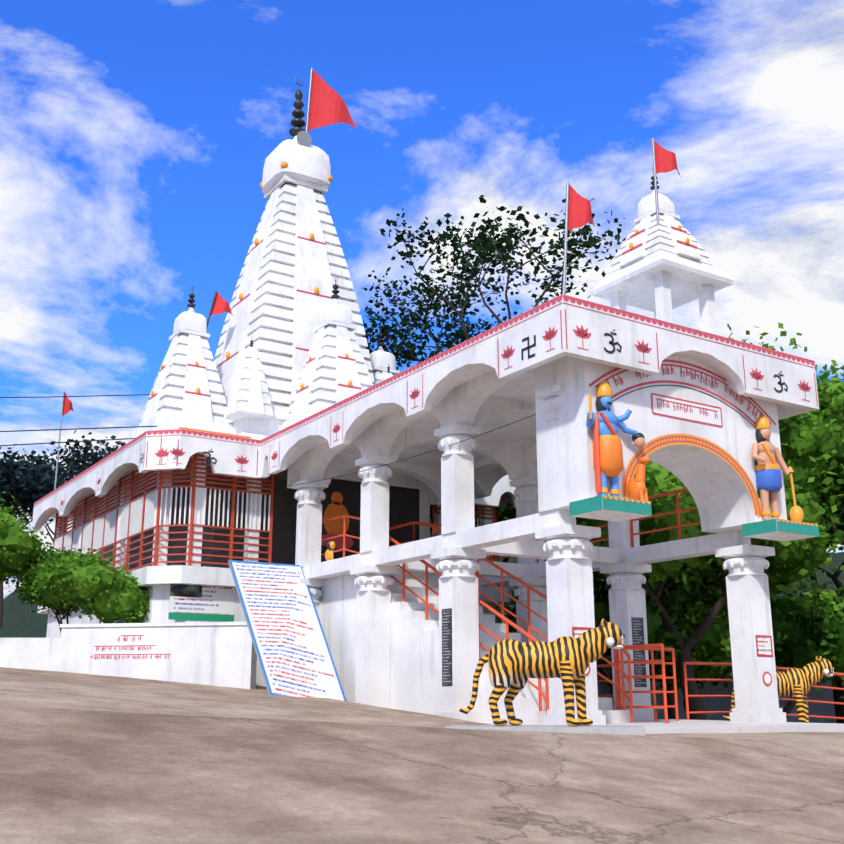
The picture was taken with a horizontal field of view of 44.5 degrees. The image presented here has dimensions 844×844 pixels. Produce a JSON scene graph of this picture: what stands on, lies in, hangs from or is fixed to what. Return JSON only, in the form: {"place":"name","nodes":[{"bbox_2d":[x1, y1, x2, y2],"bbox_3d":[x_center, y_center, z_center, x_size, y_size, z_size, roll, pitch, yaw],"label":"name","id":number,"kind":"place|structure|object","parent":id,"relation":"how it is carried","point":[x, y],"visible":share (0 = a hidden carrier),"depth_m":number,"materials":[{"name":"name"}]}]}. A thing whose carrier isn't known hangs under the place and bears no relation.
{"place":"outdoors","nodes":[
{"label":"outdoors","id":0,"kind":"place"},
{"bbox_2d":[0,394,535,486],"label":"power cables","id":1,"kind":"object","parent":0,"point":[157,426],"visible":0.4,"depth_m":20.12,"materials":[{"name":"black paint"}]},
{"bbox_2d":[0,667,843,843],"bbox_3d":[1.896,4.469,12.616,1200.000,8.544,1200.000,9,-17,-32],"label":"terrain","id":2,"kind":"structure","parent":0,"point":[93,759],"depth_m":6.03,"materials":[{"name":"concrete"}]},
{"bbox_2d":[0,491,39,585],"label":"tree","id":3,"kind":"object","parent":2,"relation":"on","point":[4,515],"visible":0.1,"depth_m":20.03,"materials":[{"name":"green plant"}]},
{"bbox_2d":[0,510,53,584],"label":"tree","id":4,"kind":"object","parent":2,"relation":"on","point":[18,544],"depth_m":18.88,"materials":[{"name":"green plant"}]},
{"bbox_2d":[0,430,125,542],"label":"tree","id":5,"kind":"object","parent":2,"relation":"on","point":[76,466],"depth_m":42.85,"materials":[{"name":"green plant"}]},
{"bbox_2d":[9,545,150,631],"bbox_3d":[-6.413,3.746,20.031,3.158,2.687,2.930,9,-17,-32],"label":"bush","id":6,"kind":"object","parent":2,"relation":"on","point":[107,593],"depth_m":19.32,"materials":[{"name":"green plant"}]},
{"bbox_2d":[0,622,256,688],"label":"yard retaining wall","id":7,"kind":"structure","parent":2,"relation":"on","point":[222,654],"depth_m":18.45,"materials":[{"name":"paint"}]},
{"bbox_2d":[90,635,168,659],"bbox_3d":[-5.227,4.050,18.533,1.124,0.433,1.082,9,-17,-32],"label":"wall lettering","id":8,"kind":"object","parent":7,"relation":"attached to","point":[131,648],"visible":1,"depth_m":18.53},
{"bbox_2d":[32,427,517,686],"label":"temple hall","id":9,"kind":"structure","parent":2,"relation":"on","point":[159,579],"depth_m":21.57,"materials":[{"name":"white paint"}]},
{"bbox_2d":[54,391,73,489],"bbox_3d":[-9.100,0.532,26.349,0.336,2.700,0.164,13,-19,-40],"label":"flag","id":10,"kind":"object","parent":9,"relation":"on","point":[67,406],"visible":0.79,"depth_m":26.52,"materials":[{"name":"red fabric"}]},
{"bbox_2d":[168,564,235,621],"bbox_3d":[-4.159,3.258,19.599,1.300,1.020,0.010,9,-17,-32],"label":"signboard","id":11,"kind":"object","parent":9,"relation":"attached to","point":[201,603],"visible":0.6,"depth_m":19.54},
{"bbox_2d":[128,135,399,442],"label":"temple spire","id":12,"kind":"structure","parent":9,"relation":"on","point":[251,391],"depth_m":23.54,"materials":[{"name":"white paint"}]},
{"bbox_2d":[206,291,232,330],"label":"flag","id":13,"kind":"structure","parent":12,"relation":"attached to","point":[220,305],"depth_m":24.14,"materials":[{"name":"red fabric"}]},
{"bbox_2d":[151,161,354,395],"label":"ornamental knobs","id":14,"kind":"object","parent":12,"relation":"attached to","point":[284,164],"visible":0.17,"depth_m":24.30,"materials":[{"name":"orange"}]},
{"bbox_2d":[148,236,360,399],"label":"red shikhara lines","id":15,"kind":"object","parent":12,"relation":"attached to","point":[295,347],"visible":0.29,"depth_m":23.40,"materials":[{"name":"red paint"}]},
{"bbox_2d":[187,77,389,372],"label":"finials","id":16,"kind":"object","parent":12,"relation":"on","point":[297,123],"visible":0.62,"depth_m":26.52,"materials":[{"name":"black metal"}]},
{"bbox_2d":[306,68,356,131],"bbox_3d":[-2.341,-8.312,27.131,1.434,2.003,0.175,6,-16,-22],"label":"flag","id":17,"kind":"object","parent":12,"relation":"attached to","point":[326,105],"visible":0.88,"depth_m":27.07,"materials":[{"name":"red fabric"}]},
{"bbox_2d":[53,453,499,586],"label":"window grilles","id":18,"kind":"object","parent":9,"relation":"on","point":[114,527],"visible":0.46,"depth_m":20.71,"materials":[{"name":"red metal"}]},
{"bbox_2d":[228,560,345,700],"bbox_3d":[-2.363,3.700,17.997,1.475,2.693,2.030,9,-17,-32],"label":"notice board","id":19,"kind":"object","parent":2,"relation":"on","point":[291,647],"visible":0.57,"depth_m":17.93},
{"bbox_2d":[320,570,629,723],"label":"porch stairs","id":20,"kind":"structure","parent":2,"relation":"on","point":[414,665],"depth_m":16.79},
{"bbox_2d":[359,195,625,369],"bbox_3d":[2.122,0.681,29.991,15.060,14.117,16.035,9,-17,-32],"label":"tree","id":21,"kind":"object","parent":2,"relation":"on","point":[486,245],"depth_m":26.54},
{"bbox_2d":[499,590,518,632],"bbox_3d":[3.591,5.968,26.406,5.317,3.830,4.927,9,-17,-32],"label":"understorey tree","id":22,"kind":"object","parent":2,"relation":"on","point":[513,620],"visible":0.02,"depth_m":25.53,"materials":[{"name":"green plant"}]},
{"bbox_2d":[445,618,644,734],"bbox_3d":[1.239,2.681,10.544,1.938,1.310,0.768,-2,-15,7],"label":"tiger statue","id":23,"kind":"object","parent":2,"relation":"on","point":[514,665],"visible":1,"depth_m":10.45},
{"bbox_2d":[259,294,843,733],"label":"temple porch","id":24,"kind":"object","parent":2,"relation":"on","point":[543,458],"depth_m":15.01,"materials":[{"name":"white paint"}]},
{"bbox_2d":[325,540,335,560],"bbox_3d":[-1.667,2.367,18.881,0.191,0.404,0.277,4,-15,-15],"label":"statue","id":25,"kind":"object","parent":24,"relation":"on","point":[331,547],"visible":0.98,"depth_m":18.80,"materials":[{"name":"gold metal"}]},
{"bbox_2d":[442,608,646,686],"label":"inscription plaques","id":26,"kind":"object","parent":24,"relation":"attached to","point":[638,634],"visible":1,"depth_m":15.14,"materials":[{"name":"stone"}]},
{"bbox_2d":[562,182,596,294],"bbox_3d":[2.091,-2.350,13.484,0.624,1.703,0.184,9,-17,-32],"label":"flag","id":27,"kind":"object","parent":24,"relation":"on","point":[578,213],"visible":0.88,"depth_m":13.57,"materials":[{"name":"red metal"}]},
{"bbox_2d":[586,381,649,500],"bbox_3d":[2.456,0.247,13.191,0.955,1.580,0.403,6,-16,-22],"label":"bhairava statue","id":28,"kind":"object","parent":24,"relation":"on","point":[604,421],"visible":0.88,"depth_m":13.05,"materials":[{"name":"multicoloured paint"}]},
{"bbox_2d":[590,189,733,334],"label":"rooftop pavilion","id":29,"kind":"structure","parent":24,"relation":"on","point":[663,275],"depth_m":15.05,"materials":[{"name":"white paint"}]},
{"bbox_2d":[650,171,658,189],"bbox_3d":[3.547,-3.706,15.754,0.136,0.364,0.136,9,-17,-32],"label":"finial","id":30,"kind":"object","parent":29,"relation":"on","point":[652,183],"visible":0.46,"depth_m":15.71,"materials":[{"name":"black metal"}]},
{"bbox_2d":[614,225,704,258],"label":"ornamental knobs","id":31,"kind":"object","parent":29,"relation":"attached to","point":[687,240],"visible":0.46,"depth_m":15.12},
{"bbox_2d":[651,138,679,225],"bbox_3d":[3.694,-3.362,15.238,0.549,1.754,0.171,8,-17,-27],"label":"flag","id":32,"kind":"object","parent":29,"relation":"attached to","point":[664,160],"visible":0.9,"depth_m":15.32,"materials":[{"name":"red fabric"}]},
{"bbox_2d":[572,627,772,656],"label":"pillar signs","id":33,"kind":"object","parent":24,"relation":"attached to","point":[764,648],"visible":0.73,"depth_m":14.64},
{"bbox_2d":[585,664,771,685],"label":"round signs","id":34,"kind":"object","parent":24,"relation":"attached to","point":[767,678],"visible":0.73,"depth_m":14.54,"materials":[{"name":"white paint"}]},
{"bbox_2d":[751,415,803,521],"bbox_3d":[4.996,0.677,14.817,0.853,1.580,0.459,9,-17,-32],"label":"hanuman statue","id":35,"kind":"object","parent":24,"relation":"on","point":[765,455],"visible":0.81,"depth_m":14.65,"materials":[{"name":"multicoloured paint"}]},
{"bbox_2d":[494,461,651,560],"bbox_3d":[5.410,3.640,24.496,7.419,7.309,5.788,9,-17,-32],"label":"tree","id":36,"kind":"object","parent":2,"relation":"on","point":[510,513],"depth_m":24.36,"materials":[{"name":"green plant"}]},
{"bbox_2d":[321,488,843,723],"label":"railings","id":37,"kind":"object","parent":2,"relation":"on","point":[617,684],"visible":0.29,"depth_m":16.30,"materials":[{"name":"metal"}]},
{"bbox_2d":[505,574,732,705],"bbox_3d":[4.121,4.760,21.878,5.348,3.726,4.490,9,-17,-32],"label":"understorey tree","id":38,"kind":"object","parent":2,"relation":"on","point":[655,635],"depth_m":20.99,"materials":[{"name":"green plant"}]},
{"bbox_2d":[515,462,843,719],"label":"tree","id":39,"kind":"object","parent":2,"relation":"on","point":[791,562],"depth_m":20.24,"materials":[{"name":"green plant"}]},
{"bbox_2d":[602,579,786,718],"bbox_3d":[5.483,4.914,22.148,3.998,3.642,4.221,9,-17,-32],"label":"understorey tree","id":40,"kind":"object","parent":2,"relation":"on","point":[721,652],"depth_m":21.23,"materials":[{"name":"green plant"}]},
{"bbox_2d":[647,571,772,709],"bbox_3d":[6.991,5.660,26.637,5.212,4.625,4.969,9,-17,-32],"label":"understorey tree","id":41,"kind":"object","parent":2,"relation":"on","point":[705,579],"depth_m":25.67,"materials":[{"name":"green plant"}]},
{"bbox_2d":[597,667,835,722],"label":"yard boundary wall","id":42,"kind":"structure","parent":2,"relation":"on","point":[724,704],"depth_m":26.93,"materials":[{"name":"grey concrete"}]},
{"bbox_2d":[645,530,843,722],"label":"tree","id":43,"kind":"object","parent":2,"relation":"on","point":[838,708],"depth_m":28.92,"materials":[{"name":"green plant"}]},
{"bbox_2d":[699,580,843,719],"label":"understorey tree","id":44,"kind":"object","parent":2,"relation":"on","point":[800,647],"depth_m":21.99,"materials":[{"name":"green plant"}]},
{"bbox_2d":[707,323,843,591],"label":"tree","id":45,"kind":"object","parent":2,"relation":"on","point":[820,430],"depth_m":22.20,"materials":[{"name":"green plant"}]},
{"bbox_2d":[723,656,833,722],"bbox_3d":[5.427,4.218,15.637,1.938,1.310,0.768,-1,-15,5],"label":"tiger statue","id":46,"kind":"object","parent":2,"relation":"on","point":[796,683],"visible":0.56,"depth_m":15.56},
{"bbox_2d":[771,574,843,685],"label":"understorey tree","id":47,"kind":"object","parent":2,"relation":"on","point":[830,595],"depth_m":22.95,"materials":[{"name":"green plant"}]},
{"bbox_2d":[779,427,843,593],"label":"tree","id":48,"kind":"object","parent":2,"relation":"on","point":[804,467],"depth_m":22.81,"materials":[{"name":"green plant"}]},
{"bbox_2d":[799,586,839,601],"bbox_3d":[11.059,6.188,26.779,5.026,3.863,5.043,9,-17,-32],"label":"understorey tree","id":49,"kind":"object","parent":2,"relation":"on","point":[825,587],"depth_m":26.70,"materials":[{"name":"green plant"}]},
{"bbox_2d":[0,545,843,637],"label":"hillside","id":50,"kind":"structure","parent":0,"point":[21,620],"depth_m":68.84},
{"bbox_2d":[0,447,76,627],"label":"tree","id":51,"kind":"object","parent":50,"relation":"on","point":[29,486],"depth_m":38.43,"materials":[{"name":"green plant"}]},
{"bbox_2d":[0,0,843,598],"label":"sky","id":52,"kind":"structure","parent":0,"point":[137,137],"materials":[{"name":"blue"}]},
{"bbox_2d":[430,474,517,588],"bbox_3d":[3.572,3.857,28.202,10.014,8.877,9.130,9,-17,-32],"label":"tree","id":53,"kind":"object","parent":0,"point":[502,510],"depth_m":27.38,"materials":[{"name":"green plant"}]},
{"bbox_2d":[499,512,506,521],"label":"tree","id":54,"kind":"object","parent":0,"point":[502,515],"depth_m":30.13,"materials":[{"name":"green plant"}]}
]}

